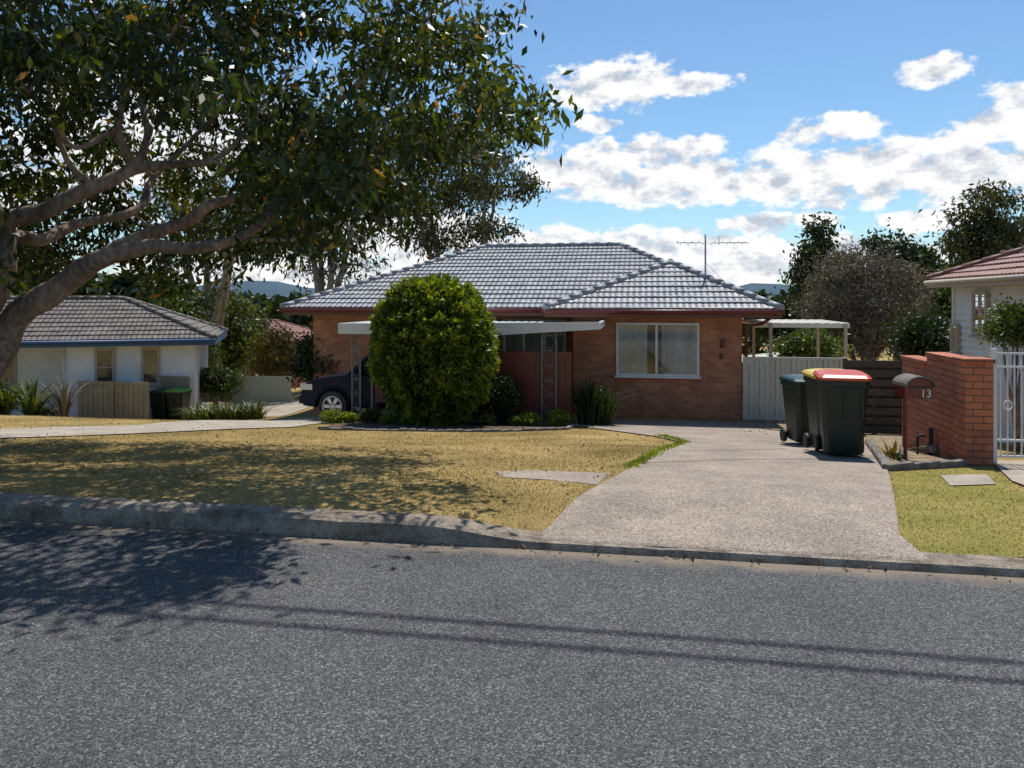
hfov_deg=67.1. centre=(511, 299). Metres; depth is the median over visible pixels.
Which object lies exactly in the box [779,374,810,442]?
wheelie bin
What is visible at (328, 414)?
garden plant
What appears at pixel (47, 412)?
shrub
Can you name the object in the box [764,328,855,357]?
shrub
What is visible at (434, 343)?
round bush
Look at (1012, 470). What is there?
paved path
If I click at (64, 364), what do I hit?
downpipe
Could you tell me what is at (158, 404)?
wheelie bin
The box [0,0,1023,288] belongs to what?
sky
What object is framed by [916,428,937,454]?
water meter
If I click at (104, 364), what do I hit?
windows
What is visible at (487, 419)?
garden plant
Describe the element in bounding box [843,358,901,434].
timber slat gate
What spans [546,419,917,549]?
driveway
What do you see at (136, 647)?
road
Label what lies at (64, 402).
palm plant
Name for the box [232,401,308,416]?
concrete path
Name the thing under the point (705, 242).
tv antenna
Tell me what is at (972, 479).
pit cover
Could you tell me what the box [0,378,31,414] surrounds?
shrub
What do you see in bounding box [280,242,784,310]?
roof
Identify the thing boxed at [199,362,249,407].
shrub
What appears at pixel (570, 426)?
garden edging
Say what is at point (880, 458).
garden edging
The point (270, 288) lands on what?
hills
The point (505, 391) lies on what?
shrub
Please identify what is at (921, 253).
gum tree
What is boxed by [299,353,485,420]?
car
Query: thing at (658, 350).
windows
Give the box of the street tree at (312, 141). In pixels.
[0,0,583,382]
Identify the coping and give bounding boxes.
[900,352,995,364]
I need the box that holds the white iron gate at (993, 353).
[990,348,1023,464]
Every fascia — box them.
[20,331,226,347]
[923,274,1023,287]
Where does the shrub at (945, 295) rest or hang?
on the ground at (539, 522)
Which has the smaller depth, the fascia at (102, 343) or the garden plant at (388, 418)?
the garden plant at (388, 418)
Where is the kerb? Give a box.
[0,492,1023,577]
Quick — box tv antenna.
[676,234,747,279]
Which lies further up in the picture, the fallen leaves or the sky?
the sky
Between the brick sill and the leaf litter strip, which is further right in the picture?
the leaf litter strip
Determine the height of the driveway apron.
0.011 m
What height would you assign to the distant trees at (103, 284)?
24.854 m
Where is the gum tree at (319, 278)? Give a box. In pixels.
[237,87,424,302]
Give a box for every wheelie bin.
[149,388,170,419]
[165,387,192,419]
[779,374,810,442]
[802,368,824,449]
[813,369,871,454]
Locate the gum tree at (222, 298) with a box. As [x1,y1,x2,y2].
[124,130,289,375]
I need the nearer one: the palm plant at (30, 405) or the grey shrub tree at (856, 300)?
the palm plant at (30, 405)
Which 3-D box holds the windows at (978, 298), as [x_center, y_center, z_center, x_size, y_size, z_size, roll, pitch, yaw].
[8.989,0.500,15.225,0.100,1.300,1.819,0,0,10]
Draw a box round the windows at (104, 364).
[2,347,160,387]
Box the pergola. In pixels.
[742,319,849,358]
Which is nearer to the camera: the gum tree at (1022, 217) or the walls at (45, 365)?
the walls at (45, 365)
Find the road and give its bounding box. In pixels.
[0,519,1023,767]
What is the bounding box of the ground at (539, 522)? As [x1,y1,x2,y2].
[0,337,1023,557]
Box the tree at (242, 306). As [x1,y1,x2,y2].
[198,277,270,375]
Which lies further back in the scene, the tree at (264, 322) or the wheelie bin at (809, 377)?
the tree at (264, 322)
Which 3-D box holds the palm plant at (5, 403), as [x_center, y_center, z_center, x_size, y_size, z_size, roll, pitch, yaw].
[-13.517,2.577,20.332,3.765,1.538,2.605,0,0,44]
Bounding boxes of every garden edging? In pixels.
[318,423,577,431]
[866,438,965,470]
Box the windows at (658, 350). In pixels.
[503,319,700,378]
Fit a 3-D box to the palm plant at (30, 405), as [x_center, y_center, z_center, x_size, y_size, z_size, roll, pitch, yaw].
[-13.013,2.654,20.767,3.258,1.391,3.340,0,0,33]
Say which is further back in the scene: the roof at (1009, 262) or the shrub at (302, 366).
the shrub at (302, 366)
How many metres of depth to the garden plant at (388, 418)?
16.05 m
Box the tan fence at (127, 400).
[77,381,148,419]
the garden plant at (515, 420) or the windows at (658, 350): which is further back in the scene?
the windows at (658, 350)
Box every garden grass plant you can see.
[865,438,915,456]
[883,447,911,459]
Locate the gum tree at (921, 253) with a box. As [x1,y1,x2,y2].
[840,217,948,360]
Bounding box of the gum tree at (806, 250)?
[777,211,848,328]
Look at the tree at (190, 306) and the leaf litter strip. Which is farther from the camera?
the tree at (190, 306)
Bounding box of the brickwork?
[902,356,993,465]
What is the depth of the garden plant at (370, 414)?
16.24 m
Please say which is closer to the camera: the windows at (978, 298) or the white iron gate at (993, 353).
the white iron gate at (993, 353)
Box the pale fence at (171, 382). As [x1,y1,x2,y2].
[156,376,189,418]
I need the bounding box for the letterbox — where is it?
[892,374,936,458]
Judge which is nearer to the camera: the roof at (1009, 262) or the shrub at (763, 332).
the roof at (1009, 262)
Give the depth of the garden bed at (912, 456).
11.24 m
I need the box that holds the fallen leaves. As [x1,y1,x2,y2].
[0,417,1010,580]
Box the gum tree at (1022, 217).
[1001,186,1023,244]
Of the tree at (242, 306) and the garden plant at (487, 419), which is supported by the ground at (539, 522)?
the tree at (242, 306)
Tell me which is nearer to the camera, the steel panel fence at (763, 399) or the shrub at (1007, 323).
the shrub at (1007, 323)
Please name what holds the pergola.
on the ground at (539, 522)
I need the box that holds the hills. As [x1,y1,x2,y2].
[198,281,793,298]
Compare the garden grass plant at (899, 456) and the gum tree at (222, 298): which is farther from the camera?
the gum tree at (222, 298)
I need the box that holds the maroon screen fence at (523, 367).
[373,351,571,423]
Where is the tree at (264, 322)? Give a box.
[227,292,276,375]
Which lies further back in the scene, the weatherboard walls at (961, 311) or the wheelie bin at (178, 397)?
the wheelie bin at (178, 397)
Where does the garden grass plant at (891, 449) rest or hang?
on the garden bed at (912, 456)
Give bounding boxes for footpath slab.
[496,470,611,484]
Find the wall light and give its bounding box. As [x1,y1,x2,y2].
[720,340,724,358]
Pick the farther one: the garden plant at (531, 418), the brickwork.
the garden plant at (531, 418)
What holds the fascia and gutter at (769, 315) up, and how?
attached to the roof at (595, 275)
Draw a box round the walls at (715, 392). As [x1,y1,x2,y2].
[313,315,741,419]
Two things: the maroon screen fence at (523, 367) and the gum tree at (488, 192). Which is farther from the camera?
the gum tree at (488, 192)
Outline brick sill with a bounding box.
[615,378,699,382]
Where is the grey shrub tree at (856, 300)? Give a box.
[785,235,946,360]
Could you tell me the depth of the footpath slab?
7.83 m
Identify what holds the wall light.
attached to the walls at (715, 392)
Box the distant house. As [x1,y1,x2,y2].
[241,319,312,387]
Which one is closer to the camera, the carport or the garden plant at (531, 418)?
the garden plant at (531, 418)
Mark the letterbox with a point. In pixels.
(909, 386)
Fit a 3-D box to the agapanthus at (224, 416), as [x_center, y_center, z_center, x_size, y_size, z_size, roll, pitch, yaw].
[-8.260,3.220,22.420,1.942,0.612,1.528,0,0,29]
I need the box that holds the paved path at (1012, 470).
[994,460,1023,484]
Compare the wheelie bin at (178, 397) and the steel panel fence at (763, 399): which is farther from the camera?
the wheelie bin at (178, 397)
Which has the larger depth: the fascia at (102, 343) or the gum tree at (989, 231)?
the gum tree at (989, 231)
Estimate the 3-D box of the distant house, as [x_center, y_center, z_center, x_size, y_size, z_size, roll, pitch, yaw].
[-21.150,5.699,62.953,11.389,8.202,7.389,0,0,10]
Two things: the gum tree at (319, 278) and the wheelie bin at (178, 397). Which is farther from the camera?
the gum tree at (319, 278)
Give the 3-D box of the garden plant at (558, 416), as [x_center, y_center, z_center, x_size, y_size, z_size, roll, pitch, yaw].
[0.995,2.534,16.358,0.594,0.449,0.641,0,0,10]
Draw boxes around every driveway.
[0,408,547,437]
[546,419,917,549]
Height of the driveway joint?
0.278 m
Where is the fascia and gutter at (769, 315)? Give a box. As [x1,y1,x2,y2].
[279,308,784,356]
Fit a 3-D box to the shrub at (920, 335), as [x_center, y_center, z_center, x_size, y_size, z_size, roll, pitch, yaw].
[11.834,1.543,22.039,2.726,3.061,2.763,0,0,10]
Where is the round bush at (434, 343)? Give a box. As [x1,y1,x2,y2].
[363,272,501,425]
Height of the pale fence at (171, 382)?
1.788 m
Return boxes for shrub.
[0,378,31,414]
[35,404,57,416]
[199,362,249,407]
[240,321,305,387]
[279,326,339,389]
[480,371,524,424]
[742,286,814,346]
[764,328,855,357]
[880,304,951,360]
[903,266,953,326]
[971,293,1023,450]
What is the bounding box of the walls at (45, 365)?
[5,345,207,418]
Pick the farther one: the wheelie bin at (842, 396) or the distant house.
the distant house
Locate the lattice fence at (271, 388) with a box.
[202,376,291,401]
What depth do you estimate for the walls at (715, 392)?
19.09 m
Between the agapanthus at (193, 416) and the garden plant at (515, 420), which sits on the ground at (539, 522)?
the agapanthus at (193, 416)
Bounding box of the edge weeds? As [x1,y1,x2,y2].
[619,434,690,467]
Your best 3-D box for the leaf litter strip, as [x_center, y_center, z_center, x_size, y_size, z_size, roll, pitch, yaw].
[5.919,2.735,16.833,2.469,0.310,4.392,0,0,23]
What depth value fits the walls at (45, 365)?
24.43 m
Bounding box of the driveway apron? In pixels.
[541,530,928,560]
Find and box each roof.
[0,295,228,340]
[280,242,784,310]
[925,245,1023,280]
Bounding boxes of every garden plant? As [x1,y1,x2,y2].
[318,408,348,423]
[336,412,358,422]
[357,408,381,422]
[378,413,397,423]
[477,413,496,425]
[507,414,523,425]
[520,411,542,425]
[545,409,571,425]
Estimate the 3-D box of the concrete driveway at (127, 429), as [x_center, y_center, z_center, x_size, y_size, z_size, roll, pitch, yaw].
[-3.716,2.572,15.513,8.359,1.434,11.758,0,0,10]
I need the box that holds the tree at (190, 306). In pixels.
[138,277,231,372]
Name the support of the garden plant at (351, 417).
on the garden bed at (470, 425)
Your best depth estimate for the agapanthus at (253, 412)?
21.93 m
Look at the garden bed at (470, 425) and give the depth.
15.46 m
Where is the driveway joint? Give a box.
[642,449,845,462]
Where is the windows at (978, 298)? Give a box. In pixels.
[948,291,990,354]
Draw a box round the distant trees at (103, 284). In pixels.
[16,244,948,360]
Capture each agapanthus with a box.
[168,401,213,419]
[186,402,232,419]
[203,401,239,419]
[215,400,271,419]
[227,399,278,419]
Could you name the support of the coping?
on the brickwork
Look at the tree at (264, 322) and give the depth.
48.09 m
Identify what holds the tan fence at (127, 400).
on the ground at (539, 522)
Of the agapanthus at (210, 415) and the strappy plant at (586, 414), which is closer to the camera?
the strappy plant at (586, 414)
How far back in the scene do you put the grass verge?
6.26 m
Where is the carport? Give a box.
[338,320,605,423]
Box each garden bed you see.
[320,422,574,429]
[866,435,953,462]
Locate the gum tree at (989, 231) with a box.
[918,176,1023,268]
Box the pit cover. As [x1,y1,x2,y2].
[941,474,995,484]
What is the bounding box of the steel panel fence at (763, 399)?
[743,356,845,419]
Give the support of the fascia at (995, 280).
attached to the roof at (1009, 262)
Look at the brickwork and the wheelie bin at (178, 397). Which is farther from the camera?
the wheelie bin at (178, 397)
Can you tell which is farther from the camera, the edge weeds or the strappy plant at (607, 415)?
the strappy plant at (607, 415)
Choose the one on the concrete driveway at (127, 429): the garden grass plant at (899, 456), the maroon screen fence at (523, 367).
the maroon screen fence at (523, 367)
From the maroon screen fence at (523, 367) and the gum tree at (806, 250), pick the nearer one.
the maroon screen fence at (523, 367)
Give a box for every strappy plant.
[552,375,637,424]
[580,385,641,424]
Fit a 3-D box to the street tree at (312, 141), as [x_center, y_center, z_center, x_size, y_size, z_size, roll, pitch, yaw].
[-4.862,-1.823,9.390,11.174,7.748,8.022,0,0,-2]
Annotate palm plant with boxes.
[0,374,92,415]
[0,376,48,415]
[18,374,110,416]
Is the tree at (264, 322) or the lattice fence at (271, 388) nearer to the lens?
the lattice fence at (271, 388)
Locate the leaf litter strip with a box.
[728,419,786,430]
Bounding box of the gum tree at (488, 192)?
[361,116,550,262]
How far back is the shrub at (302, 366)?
21.91 m
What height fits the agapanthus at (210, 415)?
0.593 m
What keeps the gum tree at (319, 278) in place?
on the ground at (539, 522)
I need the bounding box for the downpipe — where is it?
[63,347,64,389]
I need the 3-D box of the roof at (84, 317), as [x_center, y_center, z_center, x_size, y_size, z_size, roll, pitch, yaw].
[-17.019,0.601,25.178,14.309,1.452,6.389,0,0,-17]
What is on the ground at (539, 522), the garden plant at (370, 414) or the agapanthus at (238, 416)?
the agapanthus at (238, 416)
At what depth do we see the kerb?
5.82 m
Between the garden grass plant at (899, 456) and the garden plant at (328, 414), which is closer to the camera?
the garden grass plant at (899, 456)
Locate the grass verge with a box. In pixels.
[891,467,1023,556]
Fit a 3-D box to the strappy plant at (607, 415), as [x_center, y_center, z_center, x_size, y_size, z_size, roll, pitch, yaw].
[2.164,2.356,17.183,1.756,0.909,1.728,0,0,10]
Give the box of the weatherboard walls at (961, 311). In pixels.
[952,284,1023,446]

